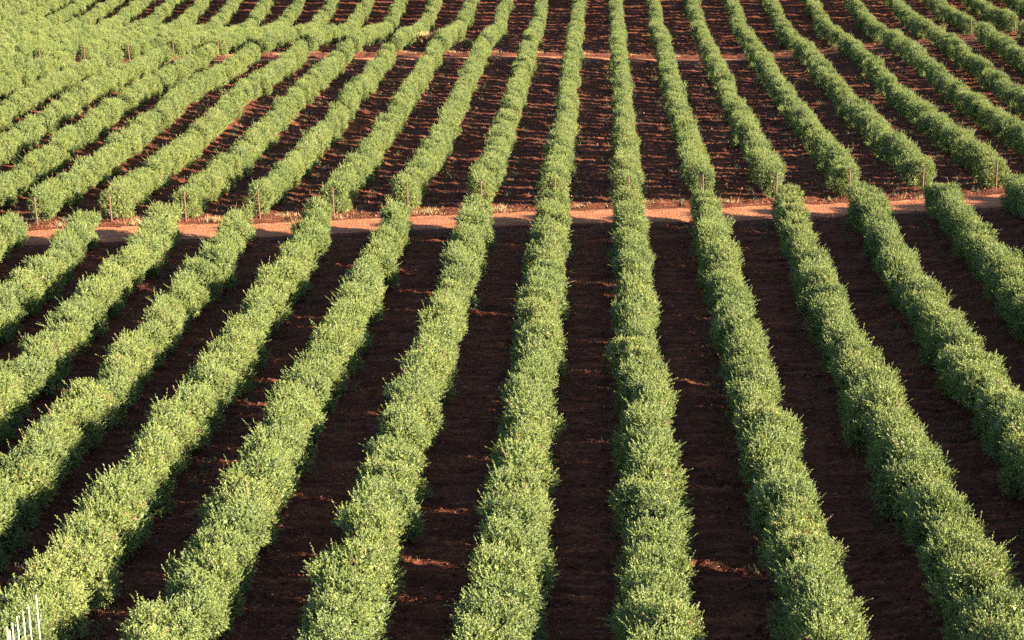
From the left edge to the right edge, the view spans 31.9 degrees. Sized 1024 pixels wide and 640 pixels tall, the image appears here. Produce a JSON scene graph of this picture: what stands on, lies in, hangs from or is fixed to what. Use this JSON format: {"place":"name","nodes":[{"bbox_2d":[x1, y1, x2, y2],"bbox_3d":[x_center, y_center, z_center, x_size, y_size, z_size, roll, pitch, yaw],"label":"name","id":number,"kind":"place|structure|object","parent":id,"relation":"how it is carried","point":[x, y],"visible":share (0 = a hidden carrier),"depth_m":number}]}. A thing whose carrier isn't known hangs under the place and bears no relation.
{"place":"outdoors","nodes":[
{"label":"outdoors","id":0,"kind":"place"},
{"bbox_2d":[0,0,1023,639],"bbox_3d":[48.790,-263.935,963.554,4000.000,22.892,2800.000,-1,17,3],"label":"ground","id":1,"kind":"structure","parent":0,"point":[584,346],"depth_m":77.53},
{"bbox_2d":[0,0,21,9],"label":"olive hedge","id":2,"kind":"object","parent":1,"relation":"on","point":[5,3],"visible":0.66,"depth_m":222.38},
{"bbox_2d":[0,211,29,262],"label":"olive hedge","id":3,"kind":"object","parent":1,"relation":"on","point":[12,233],"visible":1,"depth_m":91.06},
{"bbox_2d":[0,46,33,76],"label":"olive hedge","id":4,"kind":"object","parent":1,"relation":"on","point":[12,61],"visible":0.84,"depth_m":153.44},
{"bbox_2d":[22,611,25,639],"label":"white stake","id":5,"kind":"object","parent":1,"relation":"on","point":[24,625],"visible":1,"depth_m":42.67},
{"bbox_2d":[0,0,49,20],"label":"olive hedge","id":6,"kind":"object","parent":1,"relation":"on","point":[17,9],"visible":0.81,"depth_m":215.27},
{"bbox_2d":[28,606,31,639],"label":"white stake","id":7,"kind":"object","parent":1,"relation":"on","point":[30,623],"visible":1,"depth_m":43.10},
{"bbox_2d":[33,197,37,224],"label":"wooden post","id":8,"kind":"object","parent":1,"relation":"on","point":[35,211],"visible":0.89,"depth_m":96.68},
{"bbox_2d":[0,43,75,99],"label":"olive hedge","id":9,"kind":"object","parent":1,"relation":"on","point":[35,69],"visible":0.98,"depth_m":145.09},
{"bbox_2d":[35,595,40,639],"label":"white stake","id":10,"kind":"object","parent":1,"relation":"on","point":[38,618],"visible":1,"depth_m":43.73},
{"bbox_2d":[0,0,76,29],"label":"olive hedge","id":11,"kind":"object","parent":1,"relation":"on","point":[46,8],"visible":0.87,"depth_m":209.94},
{"bbox_2d":[0,0,99,37],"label":"olive hedge","id":12,"kind":"object","parent":1,"relation":"on","point":[76,9],"visible":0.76,"depth_m":204.22},
{"bbox_2d":[0,208,102,344],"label":"olive hedge","id":13,"kind":"object","parent":1,"relation":"on","point":[25,290],"visible":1,"depth_m":84.21},
{"bbox_2d":[0,46,124,131],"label":"olive hedge","id":14,"kind":"object","parent":1,"relation":"on","point":[27,99],"visible":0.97,"depth_m":137.32},
{"bbox_2d":[0,0,124,45],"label":"olive hedge","id":15,"kind":"object","parent":1,"relation":"on","point":[102,10],"visible":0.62,"depth_m":199.53},
{"bbox_2d":[0,0,157,55],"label":"olive hedge","id":16,"kind":"object","parent":1,"relation":"on","point":[132,11],"visible":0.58,"depth_m":188.19},
{"bbox_2d":[0,44,175,170],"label":"olive hedge","id":17,"kind":"object","parent":1,"relation":"on","point":[16,139],"visible":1,"depth_m":129.85},
{"bbox_2d":[0,199,186,446],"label":"olive hedge","id":18,"kind":"object","parent":1,"relation":"on","point":[42,362],"visible":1,"depth_m":76.18},
{"bbox_2d":[0,43,218,210],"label":"olive hedge","id":19,"kind":"object","parent":1,"relation":"on","point":[67,143],"visible":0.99,"depth_m":120.55},
{"bbox_2d":[32,0,186,59],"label":"olive hedge","id":20,"kind":"object","parent":1,"relation":"on","point":[162,12],"visible":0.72,"depth_m":184.56},
{"bbox_2d":[108,194,112,221],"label":"wooden post","id":21,"kind":"object","parent":1,"relation":"on","point":[110,208],"visible":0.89,"depth_m":96.77},
{"bbox_2d":[0,202,255,574],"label":"olive hedge","id":22,"kind":"object","parent":1,"relation":"on","point":[50,449],"visible":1,"depth_m":65.85},
{"bbox_2d":[26,41,261,220],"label":"olive hedge","id":23,"kind":"object","parent":1,"relation":"on","point":[72,186],"visible":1,"depth_m":114.90},
{"bbox_2d":[77,0,213,60],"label":"olive hedge","id":24,"kind":"object","parent":1,"relation":"on","point":[194,12],"visible":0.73,"depth_m":181.19},
{"bbox_2d":[0,192,333,639],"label":"olive hedge","id":25,"kind":"object","parent":1,"relation":"on","point":[69,583],"visible":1,"depth_m":56.30},
{"bbox_2d":[122,0,243,59],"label":"olive hedge","id":26,"kind":"object","parent":1,"relation":"on","point":[221,18],"visible":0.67,"depth_m":179.03},
{"bbox_2d":[183,192,186,219],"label":"wooden post","id":27,"kind":"object","parent":1,"relation":"on","point":[185,206],"visible":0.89,"depth_m":96.81},
{"bbox_2d":[97,39,310,219],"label":"olive hedge","id":28,"kind":"object","parent":1,"relation":"on","point":[130,192],"visible":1,"depth_m":115.12},
{"bbox_2d":[165,0,276,56],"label":"olive hedge","id":29,"kind":"object","parent":1,"relation":"on","point":[197,39],"visible":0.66,"depth_m":175.88},
{"bbox_2d":[210,0,307,55],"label":"olive hedge","id":30,"kind":"object","parent":1,"relation":"on","point":[239,38],"visible":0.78,"depth_m":174.99},
{"bbox_2d":[257,190,260,218],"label":"wooden post","id":31,"kind":"object","parent":1,"relation":"on","point":[258,204],"visible":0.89,"depth_m":96.91},
{"bbox_2d":[172,39,355,217],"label":"olive hedge","id":32,"kind":"object","parent":1,"relation":"on","point":[223,170],"visible":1,"depth_m":115.44},
{"bbox_2d":[117,195,414,639],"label":"olive hedge","id":33,"kind":"object","parent":1,"relation":"on","point":[240,522],"visible":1,"depth_m":54.83},
{"bbox_2d":[258,0,338,52],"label":"olive hedge","id":34,"kind":"object","parent":1,"relation":"on","point":[278,37],"visible":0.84,"depth_m":176.46},
{"bbox_2d":[243,43,397,214],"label":"olive hedge","id":35,"kind":"object","parent":1,"relation":"on","point":[281,181],"visible":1,"depth_m":116.16},
{"bbox_2d":[332,187,334,215],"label":"wooden post","id":36,"kind":"object","parent":1,"relation":"on","point":[333,201],"visible":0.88,"depth_m":96.95},
{"bbox_2d":[302,0,374,51],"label":"olive hedge","id":37,"kind":"object","parent":1,"relation":"on","point":[328,34],"visible":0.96,"depth_m":176.44},
{"bbox_2d":[347,0,407,51],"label":"olive hedge","id":38,"kind":"object","parent":1,"relation":"on","point":[373,34],"visible":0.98,"depth_m":178.88},
{"bbox_2d":[316,38,444,213],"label":"olive hedge","id":39,"kind":"object","parent":1,"relation":"on","point":[362,163],"visible":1,"depth_m":114.78},
{"bbox_2d":[293,193,495,639],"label":"olive hedge","id":40,"kind":"object","parent":1,"relation":"on","point":[356,577],"visible":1,"depth_m":55.29},
{"bbox_2d":[387,0,442,51],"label":"olive hedge","id":41,"kind":"object","parent":1,"relation":"on","point":[405,37],"visible":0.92,"depth_m":175.91},
{"bbox_2d":[416,30,432,46],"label":"dry bush","id":42,"kind":"object","parent":1,"relation":"on","point":[423,40],"visible":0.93,"depth_m":168.94},
{"bbox_2d":[387,33,492,208],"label":"olive hedge","id":43,"kind":"object","parent":1,"relation":"on","point":[428,161],"visible":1,"depth_m":115.86},
{"bbox_2d":[434,0,480,50],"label":"olive hedge","id":44,"kind":"object","parent":1,"relation":"on","point":[452,34],"visible":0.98,"depth_m":177.46},
{"bbox_2d":[460,38,472,47],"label":"dry bush","id":45,"kind":"object","parent":1,"relation":"on","point":[467,42],"visible":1,"depth_m":166.55},
{"bbox_2d":[479,0,515,48],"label":"olive hedge","id":46,"kind":"object","parent":1,"relation":"on","point":[495,33],"visible":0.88,"depth_m":180.31},
{"bbox_2d":[465,39,537,201],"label":"olive hedge","id":47,"kind":"object","parent":1,"relation":"on","point":[489,171],"visible":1,"depth_m":116.03},
{"bbox_2d":[442,186,574,639],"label":"olive hedge","id":48,"kind":"object","parent":1,"relation":"on","point":[513,562],"visible":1,"depth_m":55.50},
{"bbox_2d":[0,42,1022,638],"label":"cut twigs","id":49,"kind":"object","parent":1,"relation":"on","point":[570,436],"visible":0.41,"depth_m":60.92},
{"bbox_2d":[0,0,1023,639],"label":"soil clods","id":50,"kind":"object","parent":1,"relation":"on","point":[560,378],"visible":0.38,"depth_m":68.03},
{"bbox_2d":[30,31,1016,226],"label":"dry grass","id":51,"kind":"structure","parent":1,"relation":"on","point":[337,217],"depth_m":97.61},
{"bbox_2d":[520,0,548,47],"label":"olive hedge","id":52,"kind":"object","parent":1,"relation":"on","point":[534,34],"visible":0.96,"depth_m":177.56},
{"bbox_2d":[536,37,584,195],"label":"olive hedge","id":53,"kind":"object","parent":1,"relation":"on","point":[559,162],"visible":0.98,"depth_m":116.24},
{"bbox_2d":[565,0,587,45],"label":"olive hedge","id":54,"kind":"object","parent":1,"relation":"on","point":[576,30],"visible":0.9,"depth_m":177.98},
{"bbox_2d":[608,0,628,48],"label":"olive hedge","id":55,"kind":"object","parent":1,"relation":"on","point":[617,27],"visible":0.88,"depth_m":176.89},
{"bbox_2d":[607,39,646,201],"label":"olive hedge","id":56,"kind":"object","parent":1,"relation":"on","point":[625,162],"visible":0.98,"depth_m":115.57},
{"bbox_2d":[597,185,707,639],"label":"olive hedge","id":57,"kind":"object","parent":1,"relation":"on","point":[653,586],"visible":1,"depth_m":54.97},
{"bbox_2d":[645,0,671,50],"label":"olive hedge","id":58,"kind":"object","parent":1,"relation":"on","point":[658,31],"visible":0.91,"depth_m":173.95},
{"bbox_2d":[653,40,715,194],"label":"olive hedge","id":59,"kind":"object","parent":1,"relation":"on","point":[691,151],"visible":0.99,"depth_m":118.11},
{"bbox_2d":[682,0,714,52],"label":"olive hedge","id":60,"kind":"object","parent":1,"relation":"on","point":[694,14],"visible":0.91,"depth_m":175.26},
{"bbox_2d":[702,174,703,189],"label":"wooden post","id":61,"kind":"object","parent":1,"relation":"on","point":[702,181],"visible":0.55,"depth_m":97.14},
{"bbox_2d":[720,0,759,53],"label":"olive hedge","id":62,"kind":"object","parent":1,"relation":"on","point":[743,33],"visible":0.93,"depth_m":173.43},
{"bbox_2d":[698,38,788,198],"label":"olive hedge","id":63,"kind":"object","parent":1,"relation":"on","point":[758,155],"visible":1,"depth_m":115.94},
{"bbox_2d":[775,172,777,196],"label":"wooden post","id":64,"kind":"object","parent":1,"relation":"on","point":[776,182],"visible":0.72,"depth_m":97.21},
{"bbox_2d":[761,0,799,50],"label":"olive hedge","id":65,"kind":"object","parent":1,"relation":"on","point":[785,32],"visible":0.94,"depth_m":173.50},
{"bbox_2d":[687,184,874,639],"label":"olive hedge","id":66,"kind":"object","parent":1,"relation":"on","point":[801,562],"visible":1,"depth_m":55.29},
{"bbox_2d":[745,39,861,195],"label":"olive hedge","id":67,"kind":"object","parent":1,"relation":"on","point":[834,163],"visible":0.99,"depth_m":115.41},
{"bbox_2d":[799,0,845,47],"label":"olive hedge","id":68,"kind":"object","parent":1,"relation":"on","point":[826,28],"visible":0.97,"depth_m":171.86},
{"bbox_2d":[849,170,850,187],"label":"wooden post","id":69,"kind":"object","parent":1,"relation":"on","point":[849,178],"visible":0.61,"depth_m":97.25},
{"bbox_2d":[841,0,887,41],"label":"olive hedge","id":70,"kind":"object","parent":1,"relation":"on","point":[869,25],"visible":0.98,"depth_m":170.69},
{"bbox_2d":[792,35,937,188],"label":"olive hedge","id":71,"kind":"object","parent":1,"relation":"on","point":[904,156],"visible":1,"depth_m":115.41},
{"bbox_2d":[769,183,1023,639],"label":"olive hedge","id":72,"kind":"object","parent":1,"relation":"on","point":[969,567],"visible":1,"depth_m":54.48},
{"bbox_2d":[882,0,935,38],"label":"olive hedge","id":73,"kind":"object","parent":1,"relation":"on","point":[912,21],"visible":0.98,"depth_m":169.57},
{"bbox_2d":[922,166,923,189],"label":"wooden post","id":74,"kind":"object","parent":1,"relation":"on","point":[923,178],"visible":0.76,"depth_m":97.33},
{"bbox_2d":[837,32,1012,187],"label":"olive hedge","id":75,"kind":"object","parent":1,"relation":"on","point":[976,155],"visible":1,"depth_m":114.69},
{"bbox_2d":[845,179,1023,500],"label":"olive hedge","id":76,"kind":"object","parent":1,"relation":"on","point":[971,377],"visible":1,"depth_m":68.26},
{"bbox_2d":[918,0,975,34],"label":"olive hedge","id":77,"kind":"object","parent":1,"relation":"on","point":[943,11],"visible":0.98,"depth_m":169.39},
{"bbox_2d":[880,28,1023,156],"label":"olive hedge","id":78,"kind":"object","parent":1,"relation":"on","point":[1003,127],"visible":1,"depth_m":126.38},
{"bbox_2d":[920,178,1023,344],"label":"olive hedge","id":79,"kind":"object","parent":1,"relation":"on","point":[998,268],"visible":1,"depth_m":80.58},
{"bbox_2d":[926,24,1023,118],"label":"olive hedge","id":80,"kind":"object","parent":1,"relation":"on","point":[980,69],"visible":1,"depth_m":138.38},
{"bbox_2d":[961,0,1019,31],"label":"olive hedge","id":81,"kind":"object","parent":1,"relation":"on","point":[1004,18],"visible":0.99,"depth_m":168.92},
{"bbox_2d":[995,162,997,187],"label":"wooden post","id":82,"kind":"object","parent":1,"relation":"on","point":[996,175],"visible":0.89,"depth_m":97.37},
{"bbox_2d":[973,21,1023,77],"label":"olive hedge","id":83,"kind":"object","parent":1,"relation":"on","point":[1009,50],"visible":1,"depth_m":148.50},
{"bbox_2d":[997,0,1023,15],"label":"olive hedge","id":84,"kind":"object","parent":1,"relation":"on","point":[1017,6],"visible":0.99,"depth_m":177.56},
{"bbox_2d":[998,174,1023,227],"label":"olive hedge","id":85,"kind":"object","parent":1,"relation":"on","point":[1013,199],"visible":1,"depth_m":91.07},
{"bbox_2d":[1015,19,1023,40],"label":"olive hedge","id":86,"kind":"object","parent":1,"relation":"on","point":[1020,32],"visible":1,"depth_m":157.87},
{"bbox_2d":[17,193,1006,245],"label":"dirt track","id":87,"kind":"structure","parent":0,"point":[122,233],"depth_m":94.92},
{"bbox_2d":[127,37,1017,63],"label":"dirt track","id":88,"kind":"structure","parent":0,"point":[412,58],"depth_m":159.23}
]}

